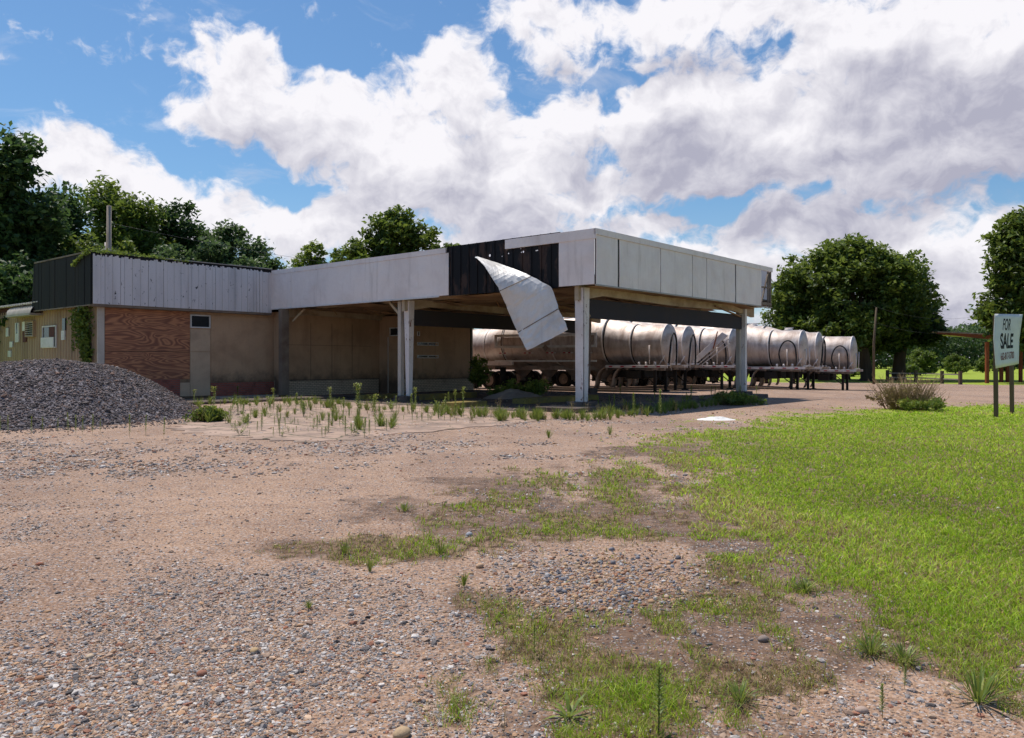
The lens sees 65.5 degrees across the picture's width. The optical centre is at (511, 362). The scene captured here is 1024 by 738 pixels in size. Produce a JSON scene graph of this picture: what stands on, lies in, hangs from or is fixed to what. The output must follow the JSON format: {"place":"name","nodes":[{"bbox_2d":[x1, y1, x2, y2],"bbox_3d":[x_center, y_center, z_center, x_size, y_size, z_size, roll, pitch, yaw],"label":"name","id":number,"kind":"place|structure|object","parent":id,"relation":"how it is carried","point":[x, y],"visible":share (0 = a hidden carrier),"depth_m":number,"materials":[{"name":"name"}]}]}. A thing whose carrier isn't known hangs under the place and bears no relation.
{"place":"outdoors","nodes":[
{"label":"outdoors","id":0,"kind":"place"},
{"bbox_2d":[263,391,695,410],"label":"canopy floor","id":1,"kind":"structure","parent":0,"point":[514,406],"depth_m":32.96,"materials":[{"name":"concrete"}]},
{"bbox_2d":[394,395,418,401],"bbox_3d":[-4.229,1.480,31.910,0.800,0.280,0.700,0,0,40],"label":"post footing","id":2,"kind":"object","parent":1,"relation":"on","point":[402,398],"visible":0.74,"depth_m":31.66,"materials":[{"name":"concrete"}]},
{"bbox_2d":[468,352,493,392],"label":"wild bush","id":3,"kind":"object","parent":1,"relation":"on","point":[479,378],"visible":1,"depth_m":40.45,"materials":[{"name":"plant"}]},
{"bbox_2d":[318,392,690,410],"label":"floor litter","id":4,"kind":"object","parent":1,"relation":"on","point":[524,405],"visible":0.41,"depth_m":33.41,"materials":[{"name":"stone"}]},
{"bbox_2d":[483,388,542,398],"bbox_3d":[0.125,1.380,35.000,3.000,0.460,2.000,0,0,0],"label":"rubble heap","id":5,"kind":"object","parent":1,"relation":"on","point":[510,393],"visible":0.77,"depth_m":34.53,"materials":[{"name":"gravel"}]},
{"bbox_2d":[0,365,1023,737],"bbox_3d":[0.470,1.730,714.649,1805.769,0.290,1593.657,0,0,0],"label":"ground","id":6,"kind":"structure","parent":0,"point":[972,387],"depth_m":6.97,"materials":[{"name":"soil"}]},
{"bbox_2d":[0,250,37,342],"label":"shrubby tree","id":7,"kind":"object","parent":6,"relation":"on","point":[16,285],"visible":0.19,"depth_m":39.71,"materials":[{"name":"green plant"}]},
{"bbox_2d":[0,120,74,271],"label":"broadleaf tree","id":8,"kind":"object","parent":6,"relation":"on","point":[30,227],"visible":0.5,"depth_m":43.59,"materials":[{"name":"green plant"}]},
{"bbox_2d":[36,179,102,256],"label":"broadleaf tree","id":9,"kind":"object","parent":6,"relation":"on","point":[77,214],"visible":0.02,"depth_m":49.46,"materials":[{"name":"green plant"}]},
{"bbox_2d":[53,230,102,256],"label":"shrubby tree","id":10,"kind":"object","parent":6,"relation":"on","point":[74,245],"visible":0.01,"depth_m":46.40,"materials":[{"name":"green plant"}]},
{"bbox_2d":[73,170,136,250],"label":"broadleaf tree","id":11,"kind":"object","parent":6,"relation":"on","point":[108,194],"visible":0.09,"depth_m":56.02,"materials":[{"name":"green plant"}]},
{"bbox_2d":[103,238,139,254],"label":"shrubby tree","id":12,"kind":"object","parent":6,"relation":"on","point":[125,245],"visible":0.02,"depth_m":47.45,"materials":[{"name":"green plant"}]},
{"bbox_2d":[0,358,247,432],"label":"gravel pile","id":13,"kind":"object","parent":6,"relation":"on","point":[51,392],"visible":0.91,"depth_m":21.12,"materials":[{"name":"gravel"}]},
{"bbox_2d":[101,191,185,258],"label":"broadleaf tree","id":14,"kind":"object","parent":6,"relation":"on","point":[132,214],"visible":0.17,"depth_m":54.23,"materials":[{"name":"green plant"}]},
{"bbox_2d":[152,241,191,259],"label":"shrubby tree","id":15,"kind":"object","parent":6,"relation":"on","point":[170,250],"visible":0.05,"depth_m":49.55,"materials":[{"name":"green plant"}]},
{"bbox_2d":[152,197,201,257],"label":"broadleaf tree","id":16,"kind":"object","parent":6,"relation":"on","point":[173,213],"visible":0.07,"depth_m":57.59,"materials":[{"name":"green plant"}]},
{"bbox_2d":[174,219,222,251],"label":"tree","id":17,"kind":"object","parent":6,"relation":"on","point":[193,241],"visible":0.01,"depth_m":58.65,"materials":[{"name":"green plant"}]},
{"bbox_2d":[184,236,231,263],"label":"shrubby tree","id":18,"kind":"object","parent":6,"relation":"on","point":[217,254],"visible":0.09,"depth_m":50.39,"materials":[{"name":"green plant"}]},
{"bbox_2d":[105,205,326,262],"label":"utility pole","id":19,"kind":"object","parent":6,"relation":"on","point":[108,242],"visible":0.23,"depth_m":43.92,"materials":[{"name":"wood"}]},
{"bbox_2d":[201,218,252,263],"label":"broadleaf tree","id":20,"kind":"object","parent":6,"relation":"on","point":[226,233],"visible":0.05,"depth_m":57.43,"materials":[{"name":"green plant"}]},
{"bbox_2d":[0,250,473,398],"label":"store building","id":21,"kind":"structure","parent":6,"relation":"on","point":[182,329],"depth_m":35.66,"materials":[{"name":"beige metal"}]},
{"bbox_2d":[42,325,56,347],"bbox_3d":[-20.260,-1.109,34.859,1.549,0.972,0.057,0,0,40],"label":"window","id":22,"kind":"structure","parent":21,"relation":"in","point":[45,329],"depth_m":34.94,"materials":[{"name":"white glass"}]},
{"bbox_2d":[66,306,94,362],"bbox_3d":[-17.460,-0.958,32.230,2.297,2.651,0.571,0,0,40],"label":"wall vine","id":23,"kind":"object","parent":21,"relation":"attached to","point":[80,325],"depth_m":32.03,"materials":[{"name":"green plant"}]},
{"bbox_2d":[70,244,188,266],"bbox_3d":[-15.772,-4.254,33.234,1.972,0.831,4.354,0,0,40],"label":"roof vine","id":24,"kind":"object","parent":21,"relation":"on","point":[80,256],"visible":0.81,"depth_m":31.99,"materials":[{"name":"green plant"}]},
{"bbox_2d":[190,314,210,327],"bbox_3d":[-13.695,-1.789,35.010,0.057,0.575,0.925,0,0,40],"label":"window","id":25,"kind":"structure","parent":21,"relation":"in","point":[196,321],"depth_m":35.02,"materials":[{"name":"black glass"}]},
{"bbox_2d":[389,327,397,335],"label":"window","id":26,"kind":"structure","parent":21,"relation":"in","point":[393,331],"depth_m":41.06,"materials":[{"name":"black glass"}]},
{"bbox_2d":[389,346,397,391],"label":"door","id":27,"kind":"structure","parent":21,"relation":"in","point":[393,350],"depth_m":41.06,"materials":[{"name":"wood"}]},
{"bbox_2d":[417,342,438,345],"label":"window","id":28,"kind":"structure","parent":21,"relation":"in","point":[418,343],"depth_m":40.81,"materials":[{"name":"grey glass"}]},
{"bbox_2d":[417,355,438,357],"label":"window","id":29,"kind":"structure","parent":21,"relation":"in","point":[418,356],"depth_m":40.75,"materials":[{"name":"grey glass"}]},
{"bbox_2d":[210,395,278,398],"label":"step slab","id":30,"kind":"structure","parent":6,"relation":"on","point":[242,396],"depth_m":35.15,"materials":[{"name":"concrete"}]},
{"bbox_2d":[230,254,271,268],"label":"shrubby tree","id":31,"kind":"object","parent":6,"relation":"on","point":[251,261],"visible":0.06,"depth_m":51.80,"materials":[{"name":"green plant"}]},
{"bbox_2d":[229,235,275,264],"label":"broadleaf tree","id":32,"kind":"object","parent":6,"relation":"on","point":[258,246],"visible":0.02,"depth_m":56.32,"materials":[{"name":"green plant"}]},
{"bbox_2d":[257,253,290,269],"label":"tree","id":33,"kind":"object","parent":6,"relation":"on","point":[271,263],"visible":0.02,"depth_m":54.70,"materials":[{"name":"green plant"}]},
{"bbox_2d":[286,238,328,267],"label":"light tree","id":34,"kind":"object","parent":6,"relation":"on","point":[308,249],"visible":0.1,"depth_m":84.43,"materials":[{"name":"green plant"}]},
{"bbox_2d":[329,248,348,262],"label":"light tree","id":35,"kind":"object","parent":6,"relation":"on","point":[336,251],"visible":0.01,"depth_m":83.66,"materials":[{"name":"green plant"}]},
{"bbox_2d":[189,390,489,404],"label":"walkway","id":36,"kind":"structure","parent":6,"relation":"on","point":[299,398],"depth_m":34.80,"materials":[{"name":"concrete"}]},
{"bbox_2d":[336,535,350,553],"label":"grass tuft","id":37,"kind":"object","parent":6,"relation":"on","point":[346,547],"visible":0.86,"depth_m":6.62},
{"bbox_2d":[166,402,541,442],"bbox_3d":[-5.985,1.619,24.501,9.760,0.062,16.760,0,0,-33],"label":"concrete apron","id":38,"kind":"object","parent":6,"relation":"on","point":[306,432],"visible":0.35,"depth_m":20.62,"materials":[{"name":"concrete"}]},
{"bbox_2d":[182,399,229,421],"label":"wild bush","id":39,"kind":"object","parent":38,"relation":"on","point":[198,415],"visible":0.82,"depth_m":21.29,"materials":[{"name":"plant"}]},
{"bbox_2d":[203,411,218,421],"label":"grass tuft","id":40,"kind":"object","parent":38,"relation":"on","point":[207,419],"visible":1,"depth_m":21.07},
{"bbox_2d":[224,410,235,422],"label":"grass tuft","id":41,"kind":"object","parent":38,"relation":"on","point":[229,416],"visible":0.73,"depth_m":20.84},
{"bbox_2d":[353,382,361,408],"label":"flowering weed","id":42,"kind":"object","parent":38,"relation":"on","point":[357,392],"visible":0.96,"depth_m":23.10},
{"bbox_2d":[354,414,362,429],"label":"grass tuft","id":43,"kind":"object","parent":38,"relation":"on","point":[359,426],"visible":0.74,"depth_m":18.70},
{"bbox_2d":[370,394,378,423],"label":"flowering weed","id":44,"kind":"object","parent":38,"relation":"on","point":[374,395],"visible":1,"depth_m":18.81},
{"bbox_2d":[374,411,389,425],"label":"grass tuft","id":45,"kind":"object","parent":38,"relation":"on","point":[380,418],"visible":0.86,"depth_m":19.75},
{"bbox_2d":[383,418,396,427],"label":"grass tuft","id":46,"kind":"object","parent":38,"relation":"on","point":[391,424],"visible":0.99,"depth_m":19.13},
{"bbox_2d":[461,386,465,417],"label":"flowering weed","id":47,"kind":"object","parent":38,"relation":"on","point":[462,391],"visible":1,"depth_m":22.85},
{"bbox_2d":[475,405,487,416],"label":"grass tuft","id":48,"kind":"object","parent":38,"relation":"on","point":[479,413],"visible":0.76,"depth_m":23.17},
{"bbox_2d":[515,408,529,418],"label":"grass tuft","id":49,"kind":"object","parent":38,"relation":"on","point":[522,413],"visible":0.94,"depth_m":22.19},
{"bbox_2d":[360,556,373,571],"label":"grass tuft","id":50,"kind":"object","parent":6,"relation":"on","point":[369,566],"visible":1,"depth_m":6.08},
{"bbox_2d":[355,393,404,399],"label":"yellow kerb","id":51,"kind":"structure","parent":6,"relation":"on","point":[380,396],"depth_m":34.49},
{"bbox_2d":[330,204,459,262],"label":"tall tree","id":52,"kind":"object","parent":6,"relation":"on","point":[395,228],"visible":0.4,"depth_m":77.09,"materials":[{"name":"green plant"}]},
{"bbox_2d":[393,726,410,737],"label":"stone","id":53,"kind":"object","parent":6,"relation":"on","point":[402,732],"visible":1,"depth_m":3.38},
{"bbox_2d":[400,500,414,511],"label":"grass tuft","id":54,"kind":"object","parent":6,"relation":"on","point":[404,506],"visible":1,"depth_m":8.52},
{"bbox_2d":[0,404,830,477],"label":"crushed stone","id":55,"kind":"object","parent":6,"relation":"on","point":[111,466],"visible":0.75,"depth_m":14.11,"materials":[{"name":"gravel"}]},
{"bbox_2d":[433,535,449,554],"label":"grass tuft","id":56,"kind":"object","parent":6,"relation":"on","point":[444,547],"visible":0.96,"depth_m":6.62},
{"bbox_2d":[412,392,476,399],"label":"yellow kerb","id":57,"kind":"structure","parent":6,"relation":"on","point":[433,396],"depth_m":34.32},
{"bbox_2d":[442,400,486,407],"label":"yellow kerb","id":58,"kind":"structure","parent":6,"relation":"on","point":[472,403],"depth_m":28.25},
{"bbox_2d":[455,573,474,585],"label":"grass tuft","id":59,"kind":"object","parent":6,"relation":"on","point":[464,580],"visible":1,"depth_m":5.69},
{"bbox_2d":[486,384,526,394],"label":"wild bush","id":60,"kind":"object","parent":6,"relation":"on","point":[497,389],"visible":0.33,"depth_m":35.90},
{"bbox_2d":[500,376,552,396],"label":"wild bush","id":61,"kind":"object","parent":6,"relation":"on","point":[536,387],"visible":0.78,"depth_m":35.31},
{"bbox_2d":[532,623,536,656],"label":"weed stalk","id":62,"kind":"object","parent":6,"relation":"on","point":[534,634],"visible":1,"depth_m":4.32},
{"bbox_2d":[512,394,597,403],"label":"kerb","id":63,"kind":"structure","parent":6,"relation":"on","point":[544,399],"depth_m":31.15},
{"bbox_2d":[551,407,561,418],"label":"grass tuft","id":64,"kind":"object","parent":6,"relation":"on","point":[557,417],"visible":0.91,"depth_m":22.44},
{"bbox_2d":[560,409,574,419],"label":"grass tuft","id":65,"kind":"object","parent":6,"relation":"on","point":[569,415],"visible":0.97,"depth_m":22.04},
{"bbox_2d":[543,691,593,719],"bbox_3d":[0.255,1.553,3.579,0.245,0.090,0.234,0,0,23],"label":"leafy weed","id":66,"kind":"object","parent":6,"relation":"on","point":[570,710],"visible":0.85,"depth_m":3.61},
{"bbox_2d":[473,317,684,391],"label":"tank trailer","id":67,"kind":"object","parent":6,"relation":"on","point":[629,351],"visible":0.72,"depth_m":43.83,"materials":[{"name":"metal"}]},
{"bbox_2d":[582,410,595,420],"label":"grass tuft","id":68,"kind":"object","parent":6,"relation":"on","point":[586,417],"visible":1,"depth_m":21.66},
{"bbox_2d":[590,406,607,419],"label":"grass tuft","id":69,"kind":"object","parent":6,"relation":"on","point":[600,416],"visible":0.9,"depth_m":22.16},
{"bbox_2d":[496,321,702,390],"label":"tank trailer","id":70,"kind":"object","parent":6,"relation":"on","point":[687,347],"visible":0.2,"depth_m":45.33,"materials":[{"name":"metal"}]},
{"bbox_2d":[430,547,808,631],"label":"pebbles","id":71,"kind":"object","parent":6,"relation":"on","point":[623,592],"visible":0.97,"depth_m":5.72,"materials":[{"name":"gravel"}]},
{"bbox_2d":[541,322,735,389],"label":"tank trailer","id":72,"kind":"object","parent":6,"relation":"on","point":[716,350],"visible":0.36,"depth_m":47.07,"materials":[{"name":"metal"}]},
{"bbox_2d":[254,444,1023,737],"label":"patchy weeds","id":73,"kind":"object","parent":6,"relation":"on","point":[637,698],"visible":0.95,"depth_m":4.48,"materials":[{"name":"plant"}]},
{"bbox_2d":[535,394,767,412],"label":"pump island","id":74,"kind":"structure","parent":6,"relation":"on","point":[576,409],"depth_m":27.75,"materials":[{"name":"concrete"}]},
{"bbox_2d":[567,401,597,406],"bbox_3d":[2.323,1.460,26.338,0.800,0.320,0.700,0,0,40],"label":"post footing","id":75,"kind":"object","parent":74,"relation":"on","point":[593,403],"visible":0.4,"depth_m":26.09,"materials":[{"name":"concrete"}]},
{"bbox_2d":[271,228,772,401],"bbox_3d":[0.031,-1.410,36.413,18.315,5.820,14.900,0,0,40],"label":"fuel canopy","id":76,"kind":"object","parent":75,"relation":"on","point":[533,297],"visible":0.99,"depth_m":30.40,"materials":[{"name":"metal"}]},
{"bbox_2d":[650,662,666,733],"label":"weed stalk","id":77,"kind":"object","parent":6,"relation":"on","point":[657,679],"visible":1,"depth_m":3.41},
{"bbox_2d":[604,323,814,389],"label":"tank trailer","id":78,"kind":"object","parent":6,"relation":"on","point":[772,354],"visible":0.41,"depth_m":48.17,"materials":[{"name":"metal"}]},
{"bbox_2d":[697,416,734,420],"bbox_3d":[5.671,1.560,22.178,1.200,0.099,0.800,0,0,0],"label":"plaster heap","id":79,"kind":"object","parent":6,"relation":"on","point":[717,418],"visible":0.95,"depth_m":21.99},
{"bbox_2d":[703,387,766,405],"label":"wild bush","id":80,"kind":"object","parent":6,"relation":"on","point":[747,400],"visible":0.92,"depth_m":29.68,"materials":[{"name":"green plant"}]},
{"bbox_2d":[651,323,829,389],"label":"tank trailer","id":81,"kind":"object","parent":6,"relation":"on","point":[816,344],"visible":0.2,"depth_m":50.33,"materials":[{"name":"metal"}]},
{"bbox_2d":[717,677,770,705],"bbox_3d":[1.082,1.548,3.718,0.260,0.104,0.296,0,0,38],"label":"grass tuft","id":82,"kind":"object","parent":6,"relation":"on","point":[742,690],"visible":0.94,"depth_m":3.76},
{"bbox_2d":[473,321,1023,368],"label":"wood","id":83,"kind":"object","parent":6,"relation":"on","point":[963,346],"visible":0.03,"depth_m":190.19,"materials":[{"name":"green plant"}]},
{"bbox_2d":[758,635,768,641],"bbox_3d":[1.439,1.585,4.562,0.069,0.042,0.056,0,0,-18],"label":"stone","id":84,"kind":"object","parent":6,"relation":"on","point":[763,638],"visible":1,"depth_m":4.54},
{"bbox_2d":[669,327,862,390],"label":"tank trailer","id":85,"kind":"object","parent":6,"relation":"on","point":[841,355],"visible":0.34,"depth_m":52.52,"materials":[{"name":"metal"}]},
{"bbox_2d":[783,574,819,590],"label":"grass tuft","id":86,"kind":"object","parent":6,"relation":"on","point":[806,586],"visible":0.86,"depth_m":5.56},
{"bbox_2d":[792,296,886,378],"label":"oak tree","id":87,"kind":"object","parent":6,"relation":"on","point":[857,357],"visible":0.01,"depth_m":73.57,"materials":[{"name":"green plant"}]},
{"bbox_2d":[758,232,947,380],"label":"oak tree","id":88,"kind":"object","parent":6,"relation":"on","point":[804,297],"visible":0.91,"depth_m":66.14,"materials":[{"name":"green plant"}]},
{"bbox_2d":[837,628,894,655],"bbox_3d":[1.950,1.538,4.362,0.304,0.123,0.328,0,0,44],"label":"grass tuft","id":89,"kind":"object","parent":6,"relation":"on","point":[870,648],"visible":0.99,"depth_m":4.38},
{"bbox_2d":[878,683,886,717],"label":"weed stalk","id":90,"kind":"object","parent":6,"relation":"on","point":[882,694],"visible":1,"depth_m":3.59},
{"bbox_2d":[885,363,921,375],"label":"field tree","id":91,"kind":"object","parent":6,"relation":"on","point":[910,368],"visible":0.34,"depth_m":89.19,"materials":[{"name":"green plant"}]},
{"bbox_2d":[857,249,950,379],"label":"oak tree","id":92,"kind":"object","parent":6,"relation":"on","point":[924,338],"visible":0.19,"depth_m":69.79,"materials":[{"name":"green plant"}]},
{"bbox_2d":[902,664,907,688],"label":"weed stalk","id":93,"kind":"object","parent":6,"relation":"on","point":[905,666],"visible":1,"depth_m":3.89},
{"bbox_2d":[865,372,946,409],"bbox_3d":[13.277,0.967,26.931,2.699,1.364,2.460,0,0,0],"label":"dry shrub","id":94,"kind":"object","parent":6,"relation":"on","point":[892,397],"visible":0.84,"depth_m":26.76,"materials":[{"name":"plant"}]},
{"bbox_2d":[882,638,932,664],"bbox_3d":[2.123,1.540,4.234,0.281,0.120,0.320,0,0,-14],"label":"grass tuft","id":95,"kind":"object","parent":6,"relation":"on","point":[900,649],"visible":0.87,"depth_m":4.27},
{"bbox_2d":[896,388,949,410],"bbox_3d":[13.543,1.242,26.239,1.646,0.852,1.774,0,0,26],"label":"bush","id":96,"kind":"object","parent":6,"relation":"on","point":[935,403],"visible":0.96,"depth_m":25.91,"materials":[{"name":"plant"}]},
{"bbox_2d":[906,347,940,374],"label":"field tree","id":97,"kind":"object","parent":6,"relation":"on","point":[926,357],"visible":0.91,"depth_m":94.99,"materials":[{"name":"green plant"}]},
{"bbox_2d":[886,370,961,384],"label":"field fence","id":98,"kind":"object","parent":6,"relation":"on","point":[941,373],"visible":0.83,"depth_m":60.86,"materials":[{"name":"brown wood"}]},
{"bbox_2d":[872,307,984,383],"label":"utility pole","id":99,"kind":"object","parent":6,"relation":"on","point":[873,352],"visible":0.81,"depth_m":59.67,"materials":[{"name":"brown wood"}]},
{"bbox_2d":[941,353,973,373],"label":"field tree","id":100,"kind":"object","parent":6,"relation":"on","point":[956,364],"visible":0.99,"depth_m":109.44,"materials":[{"name":"green plant"}]},
{"bbox_2d":[930,331,1022,382],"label":"rusty shelter","id":101,"kind":"object","parent":6,"relation":"on","point":[979,335],"visible":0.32,"depth_m":63.90,"materials":[{"name":"metal"}]},
{"bbox_2d":[937,663,1023,704],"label":"grass tuft","id":102,"kind":"object","parent":6,"relation":"on","point":[979,693],"visible":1,"depth_m":3.76,"materials":[{"name":"plant"}]},
{"bbox_2d":[973,356,990,372],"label":"field tree","id":103,"kind":"object","parent":6,"relation":"on","point":[980,365],"visible":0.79,"depth_m":119.61,"materials":[{"name":"green plant"}]},
{"bbox_2d":[965,205,1023,354],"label":"oak tree","id":104,"kind":"object","parent":6,"relation":"on","point":[1005,243],"visible":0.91,"depth_m":59.37,"materials":[{"name":"green plant"}]},
{"bbox_2d":[990,354,1016,371],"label":"field tree","id":105,"kind":"object","parent":6,"relation":"on","point":[991,361],"visible":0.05,"depth_m":117.84,"materials":[{"name":"green plant"}]},
{"bbox_2d":[993,314,1022,416],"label":"for sale sign","id":106,"kind":"object","parent":6,"relation":"on","point":[1006,331],"visible":1,"depth_m":23.28,"materials":[{"name":"white wood"}]},
{"bbox_2d":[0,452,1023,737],"bbox_3d":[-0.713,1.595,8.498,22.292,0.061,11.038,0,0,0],"label":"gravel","id":107,"kind":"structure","parent":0,"point":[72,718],"depth_m":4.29,"materials":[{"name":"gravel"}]},
{"bbox_2d":[34,675,44,680],"bbox_3d":[-2.377,1.590,4.007,0.051,0.028,0.038,0,0,-29],"label":"stone","id":108,"kind":"object","parent":107,"relation":"on","point":[39,677],"visible":1,"depth_m":4.00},
{"bbox_2d":[196,670,206,675],"bbox_3d":[-1.583,1.587,4.065,0.052,0.030,0.042,0,0,-30],"label":"stone","id":109,"kind":"object","parent":107,"relation":"on","point":[201,672],"visible":1,"depth_m":4.05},
{"bbox_2d":[855,706,868,713],"bbox_3d":[1.599,1.592,3.643,0.063,0.035,0.048,0,0,-12],"label":"stone","id":110,"kind":"object","parent":107,"relation":"on","point":[862,709],"visible":1,"depth_m":3.63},
{"bbox_2d":[0,0,1023,359],"label":"sky","id":111,"kind":"structure","parent":0,"point":[760,132],"materials":[{"name":"blue"}]},
{"bbox_2d":[577,401,1023,720],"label":"lawn grass","id":112,"kind":"structure","parent":0,"point":[981,556],"depth_m":8.62,"materials":[{"name":"plant"}]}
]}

